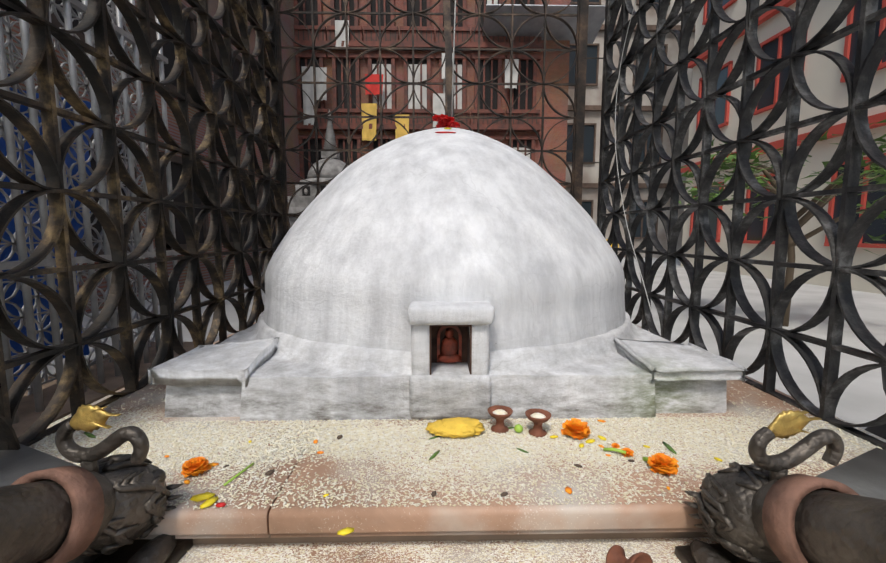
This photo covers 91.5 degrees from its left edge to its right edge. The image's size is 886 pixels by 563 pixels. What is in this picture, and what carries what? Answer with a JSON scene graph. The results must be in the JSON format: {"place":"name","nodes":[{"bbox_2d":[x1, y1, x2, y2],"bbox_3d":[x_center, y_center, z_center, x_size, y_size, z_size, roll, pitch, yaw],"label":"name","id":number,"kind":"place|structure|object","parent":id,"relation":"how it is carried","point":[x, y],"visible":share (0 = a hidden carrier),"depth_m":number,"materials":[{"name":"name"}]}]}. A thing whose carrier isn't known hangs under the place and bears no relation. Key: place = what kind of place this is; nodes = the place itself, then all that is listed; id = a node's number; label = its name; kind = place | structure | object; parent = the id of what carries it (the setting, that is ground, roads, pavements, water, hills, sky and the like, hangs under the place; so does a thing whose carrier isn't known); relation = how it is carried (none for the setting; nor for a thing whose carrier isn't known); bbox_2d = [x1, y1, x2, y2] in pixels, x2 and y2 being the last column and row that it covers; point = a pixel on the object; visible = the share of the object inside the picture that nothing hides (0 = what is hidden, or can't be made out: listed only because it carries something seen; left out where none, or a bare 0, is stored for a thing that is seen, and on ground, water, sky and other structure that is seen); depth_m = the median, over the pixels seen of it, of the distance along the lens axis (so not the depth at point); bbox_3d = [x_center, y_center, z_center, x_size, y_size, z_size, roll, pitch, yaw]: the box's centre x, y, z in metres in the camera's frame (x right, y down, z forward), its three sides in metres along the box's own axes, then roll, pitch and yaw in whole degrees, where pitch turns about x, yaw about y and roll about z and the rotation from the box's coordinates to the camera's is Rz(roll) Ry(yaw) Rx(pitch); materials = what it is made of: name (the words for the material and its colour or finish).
{"place":"outdoors","nodes":[
{"label":"outdoors","id":0,"kind":"place"},
{"bbox_2d":[293,0,604,188],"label":"building","id":1,"kind":"structure","parent":0,"point":[331,65],"depth_m":12.15,"materials":[{"name":"brick"}]},
{"bbox_2d":[451,0,455,116],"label":"hanging string","id":2,"kind":"object","parent":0,"point":[453,58],"visible":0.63,"depth_m":1.74,"materials":[{"name":"grey"}]},
{"bbox_2d":[41,258,885,429],"bbox_3d":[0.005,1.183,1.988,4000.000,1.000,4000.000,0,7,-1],"label":"ground","id":3,"kind":"structure","parent":0,"point":[862,399],"depth_m":4.03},
{"bbox_2d":[12,342,193,437],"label":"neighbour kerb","id":4,"kind":"structure","parent":3,"relation":"on","point":[28,416],"depth_m":2.06,"materials":[{"name":"stone"}]},
{"bbox_2d":[0,0,182,423],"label":"neighbour fence","id":5,"kind":"object","parent":4,"relation":"on","point":[21,249],"visible":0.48,"depth_m":2.10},
{"bbox_2d":[0,74,92,380],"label":"blue tarp","id":6,"kind":"object","parent":5,"relation":"hanging from","point":[17,299],"visible":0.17,"depth_m":2.35,"materials":[{"name":"blue plastic"}]},
{"bbox_2d":[1,0,299,314],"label":"brick house","id":7,"kind":"structure","parent":3,"relation":"on","point":[290,91],"depth_m":7.03,"materials":[{"name":"brown brick"}]},
{"bbox_2d":[288,110,347,228],"bbox_3d":[-1.397,-1.089,5.427,1.008,2.074,1.008,0,7,-1],"label":"small stupa","id":8,"kind":"object","parent":3,"relation":"on","point":[304,197],"visible":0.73,"depth_m":5.13,"materials":[{"name":"stone"}]},
{"bbox_2d":[29,322,885,562],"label":"platform","id":9,"kind":"structure","parent":3,"relation":"on","point":[658,530],"depth_m":0.79,"materials":[{"name":"stone"}]},
{"bbox_2d":[0,443,79,486],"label":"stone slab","id":10,"kind":"object","parent":9,"relation":"on","point":[23,460],"visible":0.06,"depth_m":0.88,"materials":[{"name":"grey stone"}]},
{"bbox_2d":[0,404,192,562],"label":"lion","id":11,"kind":"object","parent":9,"relation":"on","point":[96,507],"visible":1,"depth_m":0.65},
{"bbox_2d":[0,0,284,449],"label":"fence","id":12,"kind":"object","parent":9,"relation":"on","point":[50,148],"visible":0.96,"depth_m":1.39,"materials":[{"name":"metal"}]},
{"bbox_2d":[84,420,748,496],"bbox_3d":[-0.005,0.442,0.710,1.727,0.090,0.791,0,7,-1],"label":"clutter","id":13,"kind":"object","parent":9,"relation":"on","point":[433,493],"visible":0.79,"depth_m":0.93,"materials":[{"name":"orange plant"}]},
{"bbox_2d":[276,0,580,234],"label":"fence","id":14,"kind":"object","parent":9,"relation":"on","point":[401,13],"visible":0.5,"depth_m":2.55,"materials":[{"name":"metal"}]},
{"bbox_2d":[181,114,678,562],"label":"offerings","id":15,"kind":"object","parent":9,"relation":"on","point":[462,427],"visible":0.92,"depth_m":1.00,"materials":[{"name":"yellow plant"}]},
{"bbox_2d":[266,0,602,246],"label":"metal posts","id":16,"kind":"object","parent":9,"relation":"on","point":[583,57],"visible":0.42,"depth_m":2.56,"materials":[{"name":"metal"}]},
{"bbox_2d":[147,128,747,420],"bbox_3d":[0.005,-0.177,1.833,1.584,0.902,1.584,0,7,-1],"label":"stupa","id":17,"kind":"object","parent":9,"relation":"on","point":[373,244],"depth_m":1.21,"materials":[{"name":"white paint"}]},
{"bbox_2d":[443,0,454,127],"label":"pole","id":18,"kind":"object","parent":17,"relation":"attached to","point":[447,36],"depth_m":2.14,"materials":[{"name":"metal"}]},
{"bbox_2d":[407,301,494,419],"bbox_3d":[0.017,0.193,1.224,0.220,0.302,0.297,0,7,-1],"label":"shrine niche","id":19,"kind":"object","parent":17,"relation":"attached to","point":[450,377],"visible":0.96,"depth_m":1.10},
{"bbox_2d":[30,383,881,562],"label":"scattered rice grains","id":20,"kind":"object","parent":9,"relation":"on","point":[319,438],"visible":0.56,"depth_m":0.94},
{"bbox_2d":[597,0,885,450],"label":"fence","id":21,"kind":"object","parent":9,"relation":"on","point":[844,237],"visible":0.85,"depth_m":1.40,"materials":[{"name":"metal"}]},
{"bbox_2d":[615,0,651,313],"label":"white cable","id":22,"kind":"object","parent":21,"relation":"attached to","point":[616,160],"visible":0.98,"depth_m":2.23,"materials":[{"name":"grey plastic"}]},
{"bbox_2d":[675,410,885,562],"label":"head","id":23,"kind":"object","parent":9,"relation":"on","point":[764,507],"visible":1,"depth_m":0.63},
{"bbox_2d":[815,448,885,499],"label":"stone slab","id":24,"kind":"object","parent":9,"relation":"on","point":[863,474],"visible":0.19,"depth_m":0.83,"materials":[{"name":"grey stone"}]},
{"bbox_2d":[669,119,885,326],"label":"tree","id":25,"kind":"object","parent":3,"relation":"on","point":[822,202],"visible":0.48,"depth_m":4.02,"materials":[{"name":"green plant"}]},
{"bbox_2d":[565,0,695,257],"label":"white house","id":26,"kind":"structure","parent":0,"point":[593,97],"depth_m":14.91,"materials":[{"name":"paint"}]},
{"bbox_2d":[681,0,885,293],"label":"cream house","id":27,"kind":"structure","parent":0,"point":[825,79],"depth_m":7.74,"materials":[{"name":"white paint"}]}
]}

